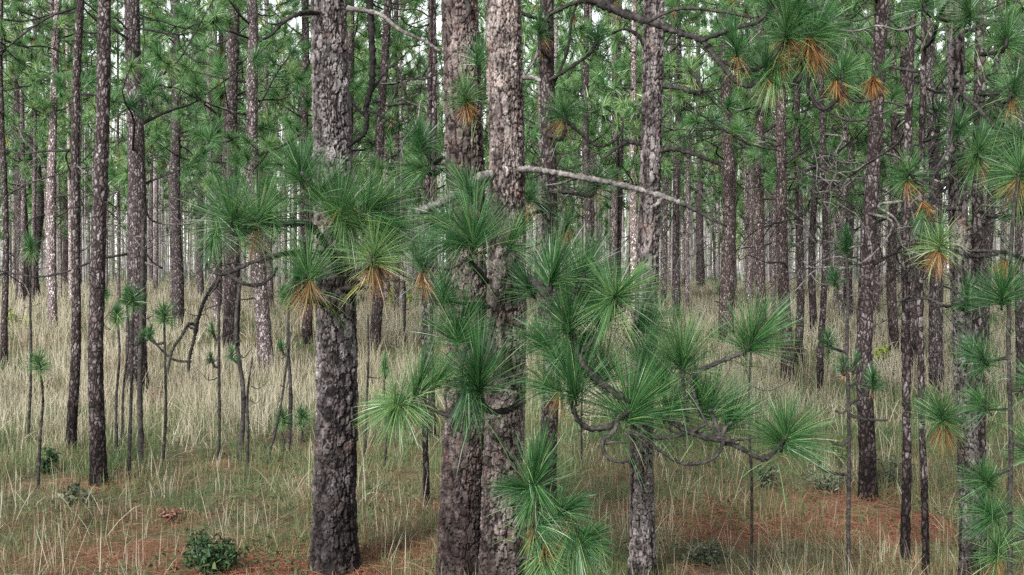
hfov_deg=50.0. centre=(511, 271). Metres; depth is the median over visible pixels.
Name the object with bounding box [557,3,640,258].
pine tree
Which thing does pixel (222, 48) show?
pine tree
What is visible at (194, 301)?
straw grass
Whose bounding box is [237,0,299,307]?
pine tree
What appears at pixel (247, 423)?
pine sapling
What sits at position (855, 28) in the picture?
pine tree
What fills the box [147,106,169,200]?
pine tree
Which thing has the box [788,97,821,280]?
pine tree
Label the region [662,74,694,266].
pine tree
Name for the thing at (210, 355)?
pine sapling
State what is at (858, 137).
pine tree
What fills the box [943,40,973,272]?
pine tree
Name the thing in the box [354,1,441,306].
pine tree
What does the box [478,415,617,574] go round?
young pine
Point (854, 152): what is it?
pine tree
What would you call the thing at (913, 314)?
pine tree
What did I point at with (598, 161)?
pine tree
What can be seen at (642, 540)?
pine tree
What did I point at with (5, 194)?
pine tree
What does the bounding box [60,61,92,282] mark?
pine tree
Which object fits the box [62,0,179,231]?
pine tree
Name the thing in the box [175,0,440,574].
pine tree
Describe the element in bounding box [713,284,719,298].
pine sapling
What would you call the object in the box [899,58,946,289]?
pine tree
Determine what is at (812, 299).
pine tree
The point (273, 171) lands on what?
pine tree
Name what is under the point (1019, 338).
pine tree
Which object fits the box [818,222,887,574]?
pine sapling
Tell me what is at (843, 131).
pine tree
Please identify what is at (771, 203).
pine tree
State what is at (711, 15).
pine tree
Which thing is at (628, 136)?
pine tree
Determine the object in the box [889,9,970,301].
pine tree
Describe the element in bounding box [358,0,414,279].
pine tree
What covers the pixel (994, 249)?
pine tree
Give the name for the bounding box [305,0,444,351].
pine tree
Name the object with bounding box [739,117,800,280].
pine tree
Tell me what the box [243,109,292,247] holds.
pine tree
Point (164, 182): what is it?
pine tree
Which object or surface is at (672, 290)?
pine tree
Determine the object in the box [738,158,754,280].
pine tree
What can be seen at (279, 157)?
pine tree
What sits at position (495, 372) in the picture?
pine tree
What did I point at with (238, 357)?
pine sapling
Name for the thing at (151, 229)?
pine tree
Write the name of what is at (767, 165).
pine tree
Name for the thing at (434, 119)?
pine tree
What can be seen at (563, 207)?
pine tree
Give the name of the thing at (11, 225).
pine tree
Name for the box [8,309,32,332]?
shrub
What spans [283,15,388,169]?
pine tree
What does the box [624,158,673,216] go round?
pine tree
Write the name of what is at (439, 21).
sky
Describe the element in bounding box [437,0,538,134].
pine tree
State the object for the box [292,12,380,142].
pine tree
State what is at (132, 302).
pine sapling
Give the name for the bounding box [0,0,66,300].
pine tree
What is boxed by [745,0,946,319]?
pine tree
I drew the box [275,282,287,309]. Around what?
pine sapling
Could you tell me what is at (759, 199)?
pine tree
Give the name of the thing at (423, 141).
pine tree
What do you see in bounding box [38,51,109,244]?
pine tree
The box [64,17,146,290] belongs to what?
pine tree
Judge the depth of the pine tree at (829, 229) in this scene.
65.98 m
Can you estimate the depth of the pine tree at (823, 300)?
21.18 m
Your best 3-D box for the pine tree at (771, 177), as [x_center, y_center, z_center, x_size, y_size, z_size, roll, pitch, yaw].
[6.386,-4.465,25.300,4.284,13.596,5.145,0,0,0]
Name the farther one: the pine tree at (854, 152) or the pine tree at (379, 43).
the pine tree at (379, 43)
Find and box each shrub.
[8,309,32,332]
[35,446,60,474]
[57,481,93,504]
[146,386,163,402]
[156,504,183,522]
[182,532,249,574]
[185,524,210,563]
[356,293,366,304]
[385,288,412,307]
[681,535,732,565]
[715,291,743,311]
[754,462,781,487]
[800,459,858,492]
[829,431,851,465]
[872,341,893,363]
[876,453,913,486]
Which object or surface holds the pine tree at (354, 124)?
on the ground at (182, 534)
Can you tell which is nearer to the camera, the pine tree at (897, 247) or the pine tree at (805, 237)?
the pine tree at (897, 247)
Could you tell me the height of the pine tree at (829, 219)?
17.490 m
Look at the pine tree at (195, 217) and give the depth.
67.35 m
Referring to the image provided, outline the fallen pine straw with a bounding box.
[0,357,1023,574]
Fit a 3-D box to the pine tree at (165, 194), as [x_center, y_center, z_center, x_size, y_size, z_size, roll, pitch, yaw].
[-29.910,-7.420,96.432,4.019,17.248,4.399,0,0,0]
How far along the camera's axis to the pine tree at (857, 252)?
103.55 m
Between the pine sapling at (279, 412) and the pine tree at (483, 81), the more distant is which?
the pine tree at (483, 81)
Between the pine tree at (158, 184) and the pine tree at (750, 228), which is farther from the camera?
the pine tree at (158, 184)
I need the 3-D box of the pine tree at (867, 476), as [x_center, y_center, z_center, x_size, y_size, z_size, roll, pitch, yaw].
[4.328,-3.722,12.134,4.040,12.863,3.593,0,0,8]
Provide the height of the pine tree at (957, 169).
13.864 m
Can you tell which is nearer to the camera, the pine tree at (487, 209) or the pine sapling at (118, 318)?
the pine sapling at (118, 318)
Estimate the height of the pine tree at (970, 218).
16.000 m
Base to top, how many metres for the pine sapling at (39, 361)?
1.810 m
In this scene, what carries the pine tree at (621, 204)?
on the ground at (182, 534)
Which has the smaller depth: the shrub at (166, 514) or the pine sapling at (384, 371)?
the shrub at (166, 514)
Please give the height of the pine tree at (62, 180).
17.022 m
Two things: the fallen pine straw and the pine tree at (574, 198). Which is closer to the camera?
the fallen pine straw
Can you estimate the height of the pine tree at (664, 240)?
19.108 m
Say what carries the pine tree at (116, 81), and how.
on the ground at (182, 534)
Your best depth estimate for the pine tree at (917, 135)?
54.36 m
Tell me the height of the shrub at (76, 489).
0.293 m
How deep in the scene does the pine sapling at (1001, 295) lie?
7.69 m
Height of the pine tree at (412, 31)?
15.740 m
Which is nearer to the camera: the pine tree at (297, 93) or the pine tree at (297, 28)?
the pine tree at (297, 93)
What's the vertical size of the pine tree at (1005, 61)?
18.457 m
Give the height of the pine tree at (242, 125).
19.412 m
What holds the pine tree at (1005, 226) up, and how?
on the ground at (182, 534)
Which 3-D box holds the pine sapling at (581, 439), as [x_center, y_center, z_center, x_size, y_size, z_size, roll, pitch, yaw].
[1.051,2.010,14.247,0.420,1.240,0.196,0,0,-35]
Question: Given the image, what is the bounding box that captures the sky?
[0,0,1014,271]
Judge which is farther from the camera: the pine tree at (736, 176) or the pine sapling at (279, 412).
the pine tree at (736, 176)
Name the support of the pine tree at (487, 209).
on the ground at (182, 534)
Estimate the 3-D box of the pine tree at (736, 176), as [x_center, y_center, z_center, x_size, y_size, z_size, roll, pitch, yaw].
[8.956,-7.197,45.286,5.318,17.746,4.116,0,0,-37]
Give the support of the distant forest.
on the ground at (182, 534)
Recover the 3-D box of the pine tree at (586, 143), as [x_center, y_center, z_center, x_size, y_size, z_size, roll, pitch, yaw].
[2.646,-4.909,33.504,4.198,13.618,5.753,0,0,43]
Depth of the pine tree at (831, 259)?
77.62 m
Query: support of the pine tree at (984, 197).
on the ground at (182, 534)
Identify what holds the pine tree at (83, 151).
on the ground at (182, 534)
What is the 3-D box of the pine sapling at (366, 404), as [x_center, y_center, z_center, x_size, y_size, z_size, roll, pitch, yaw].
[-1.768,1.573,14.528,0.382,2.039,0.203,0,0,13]
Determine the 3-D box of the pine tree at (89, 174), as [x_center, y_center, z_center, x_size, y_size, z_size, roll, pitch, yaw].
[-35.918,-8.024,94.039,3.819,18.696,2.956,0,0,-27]
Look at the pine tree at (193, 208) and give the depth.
59.20 m
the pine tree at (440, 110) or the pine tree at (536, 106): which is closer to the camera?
the pine tree at (440, 110)
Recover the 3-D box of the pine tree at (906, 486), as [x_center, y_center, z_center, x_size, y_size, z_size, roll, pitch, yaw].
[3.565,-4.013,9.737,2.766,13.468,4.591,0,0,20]
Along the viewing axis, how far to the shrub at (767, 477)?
12.57 m
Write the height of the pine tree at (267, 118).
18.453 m
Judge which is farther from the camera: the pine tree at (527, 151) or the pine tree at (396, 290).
the pine tree at (527, 151)
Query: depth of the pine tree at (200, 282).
46.66 m
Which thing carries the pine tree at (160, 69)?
on the ground at (182, 534)
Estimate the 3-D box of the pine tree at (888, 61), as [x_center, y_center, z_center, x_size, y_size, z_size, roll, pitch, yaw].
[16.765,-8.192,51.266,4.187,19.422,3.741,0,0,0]
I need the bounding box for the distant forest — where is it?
[0,0,1023,290]
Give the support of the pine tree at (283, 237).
on the ground at (182, 534)
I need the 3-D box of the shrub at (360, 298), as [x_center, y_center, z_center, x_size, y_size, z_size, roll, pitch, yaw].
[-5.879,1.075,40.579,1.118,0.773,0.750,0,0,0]
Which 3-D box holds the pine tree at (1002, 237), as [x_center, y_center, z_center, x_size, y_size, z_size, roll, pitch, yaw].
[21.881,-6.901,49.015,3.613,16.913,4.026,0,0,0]
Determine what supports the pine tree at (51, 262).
on the ground at (182, 534)
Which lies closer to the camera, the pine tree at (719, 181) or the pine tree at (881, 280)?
the pine tree at (881, 280)
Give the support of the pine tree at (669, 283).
on the ground at (182, 534)
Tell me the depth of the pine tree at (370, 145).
72.98 m
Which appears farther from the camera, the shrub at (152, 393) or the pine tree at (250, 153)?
the pine tree at (250, 153)
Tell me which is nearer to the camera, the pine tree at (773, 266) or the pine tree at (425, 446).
the pine tree at (425, 446)
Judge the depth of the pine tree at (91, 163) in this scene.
95.81 m
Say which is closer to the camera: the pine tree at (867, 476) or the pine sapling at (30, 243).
the pine tree at (867, 476)
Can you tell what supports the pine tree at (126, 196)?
on the ground at (182, 534)
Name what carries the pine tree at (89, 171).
on the ground at (182, 534)
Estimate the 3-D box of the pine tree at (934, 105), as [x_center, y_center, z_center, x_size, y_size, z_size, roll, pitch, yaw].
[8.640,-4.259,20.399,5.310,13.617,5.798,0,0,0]
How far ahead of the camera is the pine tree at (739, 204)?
70.97 m
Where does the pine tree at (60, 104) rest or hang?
on the ground at (182, 534)
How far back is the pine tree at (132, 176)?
21.09 m
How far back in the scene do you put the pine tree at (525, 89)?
39.67 m
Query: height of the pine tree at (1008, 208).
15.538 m
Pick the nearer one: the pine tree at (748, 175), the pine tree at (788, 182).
the pine tree at (788, 182)
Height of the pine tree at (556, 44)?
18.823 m
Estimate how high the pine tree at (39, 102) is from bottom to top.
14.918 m
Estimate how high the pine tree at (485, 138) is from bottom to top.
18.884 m
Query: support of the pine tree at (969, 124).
on the ground at (182, 534)
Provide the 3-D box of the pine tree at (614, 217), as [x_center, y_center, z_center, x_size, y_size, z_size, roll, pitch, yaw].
[3.351,-6.635,38.160,3.772,16.828,3.427,0,0,35]
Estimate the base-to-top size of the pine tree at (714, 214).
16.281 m
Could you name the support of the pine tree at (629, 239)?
on the ground at (182, 534)
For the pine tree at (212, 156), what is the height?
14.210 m
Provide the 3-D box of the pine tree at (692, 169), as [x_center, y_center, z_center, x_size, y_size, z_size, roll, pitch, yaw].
[7.054,-7.330,53.088,4.327,17.739,4.289,0,0,-45]
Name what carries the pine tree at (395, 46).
on the ground at (182, 534)
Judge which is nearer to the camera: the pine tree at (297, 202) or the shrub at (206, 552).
the shrub at (206, 552)
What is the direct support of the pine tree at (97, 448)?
on the ground at (182, 534)
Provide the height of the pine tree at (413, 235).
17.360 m
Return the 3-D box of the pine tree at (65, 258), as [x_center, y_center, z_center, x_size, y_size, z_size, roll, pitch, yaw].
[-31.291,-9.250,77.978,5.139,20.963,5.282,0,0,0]
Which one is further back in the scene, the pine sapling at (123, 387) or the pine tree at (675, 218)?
the pine tree at (675, 218)
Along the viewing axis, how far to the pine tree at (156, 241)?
60.13 m
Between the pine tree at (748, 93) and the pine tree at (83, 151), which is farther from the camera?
the pine tree at (83, 151)
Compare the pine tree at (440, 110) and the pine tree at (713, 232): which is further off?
the pine tree at (713, 232)
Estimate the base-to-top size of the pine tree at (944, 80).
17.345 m
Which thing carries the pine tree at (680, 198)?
on the ground at (182, 534)
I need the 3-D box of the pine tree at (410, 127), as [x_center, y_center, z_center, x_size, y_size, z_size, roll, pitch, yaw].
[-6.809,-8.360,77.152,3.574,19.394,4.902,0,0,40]
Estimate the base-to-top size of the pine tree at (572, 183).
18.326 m
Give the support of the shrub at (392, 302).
on the ground at (182, 534)
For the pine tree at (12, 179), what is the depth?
55.46 m
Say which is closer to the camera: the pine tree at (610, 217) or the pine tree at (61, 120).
the pine tree at (61, 120)
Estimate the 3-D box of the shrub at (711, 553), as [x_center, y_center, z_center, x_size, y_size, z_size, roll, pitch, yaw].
[1.687,2.434,9.491,0.453,0.336,0.396,0,0,0]
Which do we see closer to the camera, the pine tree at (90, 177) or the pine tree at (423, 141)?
the pine tree at (423, 141)
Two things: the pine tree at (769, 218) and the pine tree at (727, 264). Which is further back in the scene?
the pine tree at (769, 218)
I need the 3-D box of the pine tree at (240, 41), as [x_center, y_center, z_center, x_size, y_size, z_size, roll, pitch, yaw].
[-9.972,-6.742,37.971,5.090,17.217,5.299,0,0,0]
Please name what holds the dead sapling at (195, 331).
on the ground at (182, 534)
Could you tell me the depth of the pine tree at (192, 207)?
86.19 m
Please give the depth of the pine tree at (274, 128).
55.18 m
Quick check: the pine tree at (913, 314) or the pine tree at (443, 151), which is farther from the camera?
the pine tree at (443, 151)
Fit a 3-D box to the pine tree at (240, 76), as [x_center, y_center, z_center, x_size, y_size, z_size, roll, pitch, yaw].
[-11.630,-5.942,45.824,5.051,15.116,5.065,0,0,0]
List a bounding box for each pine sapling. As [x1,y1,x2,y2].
[15,226,45,440]
[21,344,55,488]
[104,283,113,312]
[104,300,130,452]
[116,285,129,444]
[117,278,151,478]
[137,218,163,464]
[144,297,179,464]
[202,299,220,459]
[222,277,251,461]
[244,358,266,480]
[266,332,290,463]
[270,404,293,453]
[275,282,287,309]
[276,283,296,453]
[292,401,313,441]
[363,314,387,458]
[376,353,395,466]
[395,282,410,343]
[580,384,596,465]
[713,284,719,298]
[747,321,792,574]
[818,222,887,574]
[948,129,1023,574]
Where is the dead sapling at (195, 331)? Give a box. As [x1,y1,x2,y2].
[151,272,222,378]
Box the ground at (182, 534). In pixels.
[0,272,1023,574]
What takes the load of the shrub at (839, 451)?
on the ground at (182, 534)
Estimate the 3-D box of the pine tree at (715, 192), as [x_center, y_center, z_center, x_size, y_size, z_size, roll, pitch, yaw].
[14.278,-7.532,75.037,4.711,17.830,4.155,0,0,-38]
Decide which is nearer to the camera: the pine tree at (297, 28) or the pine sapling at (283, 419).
the pine sapling at (283, 419)
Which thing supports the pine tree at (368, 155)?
on the ground at (182, 534)
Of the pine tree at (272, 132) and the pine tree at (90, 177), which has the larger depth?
the pine tree at (90, 177)
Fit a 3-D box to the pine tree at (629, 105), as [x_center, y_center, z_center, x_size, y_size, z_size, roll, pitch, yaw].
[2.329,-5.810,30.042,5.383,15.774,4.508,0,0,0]
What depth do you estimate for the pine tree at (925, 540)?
8.96 m
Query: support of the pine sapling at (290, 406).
on the ground at (182, 534)
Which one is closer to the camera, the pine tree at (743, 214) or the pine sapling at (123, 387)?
the pine sapling at (123, 387)
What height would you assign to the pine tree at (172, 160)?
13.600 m
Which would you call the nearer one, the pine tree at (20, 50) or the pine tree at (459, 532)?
the pine tree at (459, 532)
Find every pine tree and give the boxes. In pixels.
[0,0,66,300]
[0,0,66,302]
[0,0,127,314]
[0,0,131,449]
[0,0,151,365]
[0,0,266,394]
[0,7,85,296]
[0,38,31,228]
[0,58,32,285]
[0,69,13,241]
[0,94,31,279]
[3,1,71,300]
[3,2,30,85]
[3,3,35,92]
[3,26,47,149]
[3,61,37,173]
[4,0,126,304]
[4,16,45,160]
[9,0,152,330]
[9,12,91,257]
[25,33,63,227]
[26,31,65,286]
[29,0,116,245]
[30,10,115,296]
[32,0,169,311]
[37,3,95,291]
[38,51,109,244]
[43,0,91,284]
[47,1,200,308]
[56,71,91,216]
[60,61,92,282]
[60,88,109,216]
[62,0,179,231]
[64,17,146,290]
[81,81,114,209]
[82,0,283,329]
[83,112,122,214]
[86,0,198,242]
[87,0,368,374]
[88,0,110,486]
[117,0,288,351]
[120,3,186,289]
[120,120,158,224]
[121,123,168,231]
[124,42,169,281]
[140,0,301,330]
[142,12,277,311]
[144,0,205,301]
[144,0,259,296]
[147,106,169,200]
[148,1,202,299]
[153,94,193,185]
[154,0,291,308]
[158,93,192,235]
[160,0,249,289]
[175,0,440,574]
[176,0,407,343]
[180,14,291,237]
[183,3,205,283]
[185,44,217,286]
[185,96,205,284]
[189,0,245,220]
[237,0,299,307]
[240,1,296,279]
[240,48,280,175]
[240,83,287,185]
[241,20,279,290]
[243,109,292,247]
[246,0,440,282]
[258,0,377,318]
[259,24,299,284]
[268,52,298,281]
[269,59,313,276]
[271,0,314,257]
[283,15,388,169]
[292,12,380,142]
[301,1,391,162]
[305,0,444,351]
[347,0,584,438]
[351,0,922,574]
[353,0,391,270]
[353,0,445,314]
[354,0,443,315]
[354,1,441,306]
[355,41,378,280]
[356,40,407,235]
[357,0,569,504]
[357,0,636,511]
[357,13,420,177]
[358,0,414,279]
[366,60,409,283]
[384,1,485,309]
[386,0,489,574]
[389,21,441,274]
[389,50,444,289]
[389,77,444,226]
[392,123,416,280]
[403,0,488,248]
[411,58,446,229]
[420,98,444,184]
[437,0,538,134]
[437,3,526,252]
[478,0,560,226]
[478,1,487,168]
[481,0,593,322]
[482,47,488,276]
[483,21,531,190]
[483,27,560,213]
[485,18,537,193]
[522,0,589,189]
[522,0,669,323]
[522,13,575,135]
[523,1,579,302]
[524,23,581,161]
[524,47,582,223]
[525,0,689,336]
[527,1,693,313]
[530,0,721,267]
[556,20,583,278]
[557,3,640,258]
[557,9,629,249]
[557,120,583,234]
[558,9,670,314]
[558,66,603,251]
[573,44,611,269]
[581,78,624,260]
[593,0,827,344]
[593,1,685,260]
[595,116,626,264]
[601,0,720,574]
[606,0,695,233]
[611,0,753,322]
[611,5,703,290]
[611,38,639,186]
[611,155,630,274]
[622,0,901,383]
[623,0,896,349]
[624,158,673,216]
[628,0,750,311]
[637,0,697,308]
[660,6,737,288]
[660,96,695,285]
[661,0,720,299]
[661,120,693,246]
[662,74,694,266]
[668,69,719,286]
[671,0,774,290]
[680,0,864,324]
[681,0,788,300]
[682,5,772,208]
[684,53,746,283]
[693,53,738,284]
[698,0,791,312]
[698,0,904,365]
[702,71,769,206]
[706,134,721,278]
[708,78,746,289]
[710,8,788,130]
[716,0,1023,574]
[716,16,770,292]
[732,0,967,390]
[732,43,807,271]
[736,50,803,248]
[736,134,769,284]
[737,24,786,253]
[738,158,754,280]
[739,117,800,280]
[741,1,889,332]
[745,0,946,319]
[746,39,813,299]
[764,59,821,252]
[766,0,996,350]
[773,0,1023,500]
[786,0,890,309]
[787,8,899,271]
[787,171,819,277]
[788,0,1023,562]
[788,49,820,206]
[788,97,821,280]
[799,0,1014,366]
[800,0,865,261]
[802,3,886,319]
[806,110,841,280]
[813,1,831,289]
[813,90,865,255]
[817,0,887,240]
[825,0,983,254]
[827,0,1023,574]
[828,7,919,194]
[847,0,1023,393]
[854,3,943,312]
[854,151,865,280]
[855,0,1023,562]
[862,7,901,299]
[884,101,917,228]
[886,15,945,259]
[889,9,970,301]
[897,203,899,282]
[898,0,1014,287]
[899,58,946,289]
[929,0,1023,397]
[934,0,1023,343]
[938,33,972,123]
[940,29,999,290]
[942,6,1016,222]
[942,46,1014,246]
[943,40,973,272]
[967,3,1016,280]
[970,0,1016,285]
[989,87,1014,256]
[993,200,999,281]
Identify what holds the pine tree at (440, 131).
on the ground at (182, 534)
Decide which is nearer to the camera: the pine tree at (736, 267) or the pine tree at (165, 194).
the pine tree at (736, 267)
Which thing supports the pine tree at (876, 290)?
on the ground at (182, 534)
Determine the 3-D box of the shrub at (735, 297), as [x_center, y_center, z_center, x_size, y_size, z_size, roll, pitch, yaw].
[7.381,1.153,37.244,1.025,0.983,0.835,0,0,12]
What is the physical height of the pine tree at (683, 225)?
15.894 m
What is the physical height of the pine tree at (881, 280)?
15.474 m
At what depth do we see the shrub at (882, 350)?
25.00 m
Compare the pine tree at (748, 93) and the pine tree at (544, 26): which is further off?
the pine tree at (748, 93)
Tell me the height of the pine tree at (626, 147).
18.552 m
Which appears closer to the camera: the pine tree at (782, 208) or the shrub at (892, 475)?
the shrub at (892, 475)
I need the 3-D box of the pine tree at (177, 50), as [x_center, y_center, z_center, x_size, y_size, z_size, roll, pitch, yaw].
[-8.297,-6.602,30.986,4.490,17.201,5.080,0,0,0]
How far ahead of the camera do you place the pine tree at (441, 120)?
50.04 m
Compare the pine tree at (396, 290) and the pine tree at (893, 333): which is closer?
the pine tree at (893, 333)
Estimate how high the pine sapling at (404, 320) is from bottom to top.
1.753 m
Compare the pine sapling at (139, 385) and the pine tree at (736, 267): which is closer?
the pine sapling at (139, 385)
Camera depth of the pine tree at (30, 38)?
31.61 m
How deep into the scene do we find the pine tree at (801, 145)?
56.77 m
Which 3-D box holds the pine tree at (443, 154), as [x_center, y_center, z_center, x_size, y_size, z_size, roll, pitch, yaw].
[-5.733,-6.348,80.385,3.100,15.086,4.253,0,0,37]
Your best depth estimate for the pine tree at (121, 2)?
33.72 m
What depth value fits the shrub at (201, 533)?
9.32 m
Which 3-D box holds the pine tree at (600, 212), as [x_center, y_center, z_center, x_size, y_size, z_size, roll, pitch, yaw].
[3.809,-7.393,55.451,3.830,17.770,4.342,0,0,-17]
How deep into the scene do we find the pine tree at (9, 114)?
67.12 m
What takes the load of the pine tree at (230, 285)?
on the ground at (182, 534)
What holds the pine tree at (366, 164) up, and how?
on the ground at (182, 534)
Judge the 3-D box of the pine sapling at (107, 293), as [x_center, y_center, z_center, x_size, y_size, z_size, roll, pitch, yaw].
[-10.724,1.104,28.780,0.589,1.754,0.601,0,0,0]
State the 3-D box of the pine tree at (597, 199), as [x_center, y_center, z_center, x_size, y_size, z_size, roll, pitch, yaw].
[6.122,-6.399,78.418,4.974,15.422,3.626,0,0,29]
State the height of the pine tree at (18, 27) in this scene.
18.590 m
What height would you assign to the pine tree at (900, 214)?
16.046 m
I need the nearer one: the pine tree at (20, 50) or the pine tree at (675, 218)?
the pine tree at (675, 218)
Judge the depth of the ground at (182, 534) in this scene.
12.58 m
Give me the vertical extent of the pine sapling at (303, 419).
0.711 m
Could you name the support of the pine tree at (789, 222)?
on the ground at (182, 534)
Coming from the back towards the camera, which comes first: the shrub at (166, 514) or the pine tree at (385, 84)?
the pine tree at (385, 84)
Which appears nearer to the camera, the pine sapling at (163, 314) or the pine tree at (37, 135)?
the pine sapling at (163, 314)
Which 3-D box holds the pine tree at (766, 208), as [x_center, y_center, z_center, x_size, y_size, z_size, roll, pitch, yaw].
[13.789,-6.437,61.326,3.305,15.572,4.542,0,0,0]
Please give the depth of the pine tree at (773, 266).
33.21 m
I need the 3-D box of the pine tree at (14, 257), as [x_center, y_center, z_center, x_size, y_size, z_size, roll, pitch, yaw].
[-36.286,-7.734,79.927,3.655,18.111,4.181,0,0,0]
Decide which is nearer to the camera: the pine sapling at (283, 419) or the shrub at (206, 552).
the shrub at (206, 552)
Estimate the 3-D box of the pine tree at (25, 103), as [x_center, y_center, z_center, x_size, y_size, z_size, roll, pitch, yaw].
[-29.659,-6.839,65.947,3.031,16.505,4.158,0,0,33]
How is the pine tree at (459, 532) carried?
on the ground at (182, 534)
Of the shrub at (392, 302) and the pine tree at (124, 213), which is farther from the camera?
the pine tree at (124, 213)
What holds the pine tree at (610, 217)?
on the ground at (182, 534)
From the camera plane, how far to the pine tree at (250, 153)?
23.77 m
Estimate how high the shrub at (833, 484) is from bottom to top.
0.414 m
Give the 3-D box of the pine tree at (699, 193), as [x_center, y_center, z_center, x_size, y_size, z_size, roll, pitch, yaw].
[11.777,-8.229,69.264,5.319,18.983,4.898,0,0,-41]
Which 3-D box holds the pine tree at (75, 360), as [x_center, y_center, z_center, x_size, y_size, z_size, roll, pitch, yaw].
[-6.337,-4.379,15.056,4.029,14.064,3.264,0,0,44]
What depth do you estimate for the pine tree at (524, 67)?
56.92 m
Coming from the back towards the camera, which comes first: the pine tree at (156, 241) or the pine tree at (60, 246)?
the pine tree at (156, 241)
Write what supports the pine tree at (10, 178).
on the ground at (182, 534)
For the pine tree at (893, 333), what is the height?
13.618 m
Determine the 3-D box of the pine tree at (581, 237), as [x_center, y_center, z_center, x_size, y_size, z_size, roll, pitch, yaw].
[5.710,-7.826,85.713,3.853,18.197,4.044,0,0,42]
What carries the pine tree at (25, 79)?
on the ground at (182, 534)
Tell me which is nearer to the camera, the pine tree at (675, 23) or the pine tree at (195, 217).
the pine tree at (675, 23)
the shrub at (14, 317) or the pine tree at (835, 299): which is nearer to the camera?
the shrub at (14, 317)
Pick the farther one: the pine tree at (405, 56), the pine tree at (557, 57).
the pine tree at (405, 56)
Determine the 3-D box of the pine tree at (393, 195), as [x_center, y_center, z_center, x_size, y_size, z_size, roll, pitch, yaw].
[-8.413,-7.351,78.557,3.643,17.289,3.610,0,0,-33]
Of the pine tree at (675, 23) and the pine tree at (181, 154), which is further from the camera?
the pine tree at (181, 154)
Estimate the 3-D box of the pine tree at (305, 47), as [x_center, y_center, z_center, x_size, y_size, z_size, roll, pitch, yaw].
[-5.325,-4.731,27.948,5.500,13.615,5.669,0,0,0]
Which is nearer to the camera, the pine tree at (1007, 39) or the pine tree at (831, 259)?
the pine tree at (1007, 39)
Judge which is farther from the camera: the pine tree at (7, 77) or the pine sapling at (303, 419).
the pine tree at (7, 77)
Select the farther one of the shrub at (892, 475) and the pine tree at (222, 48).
the pine tree at (222, 48)
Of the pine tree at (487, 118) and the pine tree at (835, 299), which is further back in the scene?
the pine tree at (487, 118)
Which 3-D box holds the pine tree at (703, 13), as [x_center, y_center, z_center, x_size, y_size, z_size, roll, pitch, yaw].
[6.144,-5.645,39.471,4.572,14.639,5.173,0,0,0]
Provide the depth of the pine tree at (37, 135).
79.04 m
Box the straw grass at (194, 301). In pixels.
[0,275,1023,574]
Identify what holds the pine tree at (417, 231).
on the ground at (182, 534)
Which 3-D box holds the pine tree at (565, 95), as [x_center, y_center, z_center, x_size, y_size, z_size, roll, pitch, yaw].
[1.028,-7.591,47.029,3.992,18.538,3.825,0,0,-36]
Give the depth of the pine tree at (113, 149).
38.90 m
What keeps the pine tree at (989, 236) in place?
on the ground at (182, 534)
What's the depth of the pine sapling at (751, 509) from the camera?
8.76 m
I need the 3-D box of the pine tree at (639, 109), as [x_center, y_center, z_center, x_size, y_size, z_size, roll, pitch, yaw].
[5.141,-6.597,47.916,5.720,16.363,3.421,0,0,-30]
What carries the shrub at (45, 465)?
on the ground at (182, 534)
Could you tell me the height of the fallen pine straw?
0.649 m
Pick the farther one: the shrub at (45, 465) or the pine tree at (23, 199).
the pine tree at (23, 199)
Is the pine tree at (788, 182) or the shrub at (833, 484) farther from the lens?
the pine tree at (788, 182)
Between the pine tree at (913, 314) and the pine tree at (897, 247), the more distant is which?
the pine tree at (897, 247)
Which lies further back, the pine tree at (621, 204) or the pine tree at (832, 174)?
the pine tree at (832, 174)
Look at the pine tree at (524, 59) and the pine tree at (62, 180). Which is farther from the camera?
the pine tree at (62, 180)
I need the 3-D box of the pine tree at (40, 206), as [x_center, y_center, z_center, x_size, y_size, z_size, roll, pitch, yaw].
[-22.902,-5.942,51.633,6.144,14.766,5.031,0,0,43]

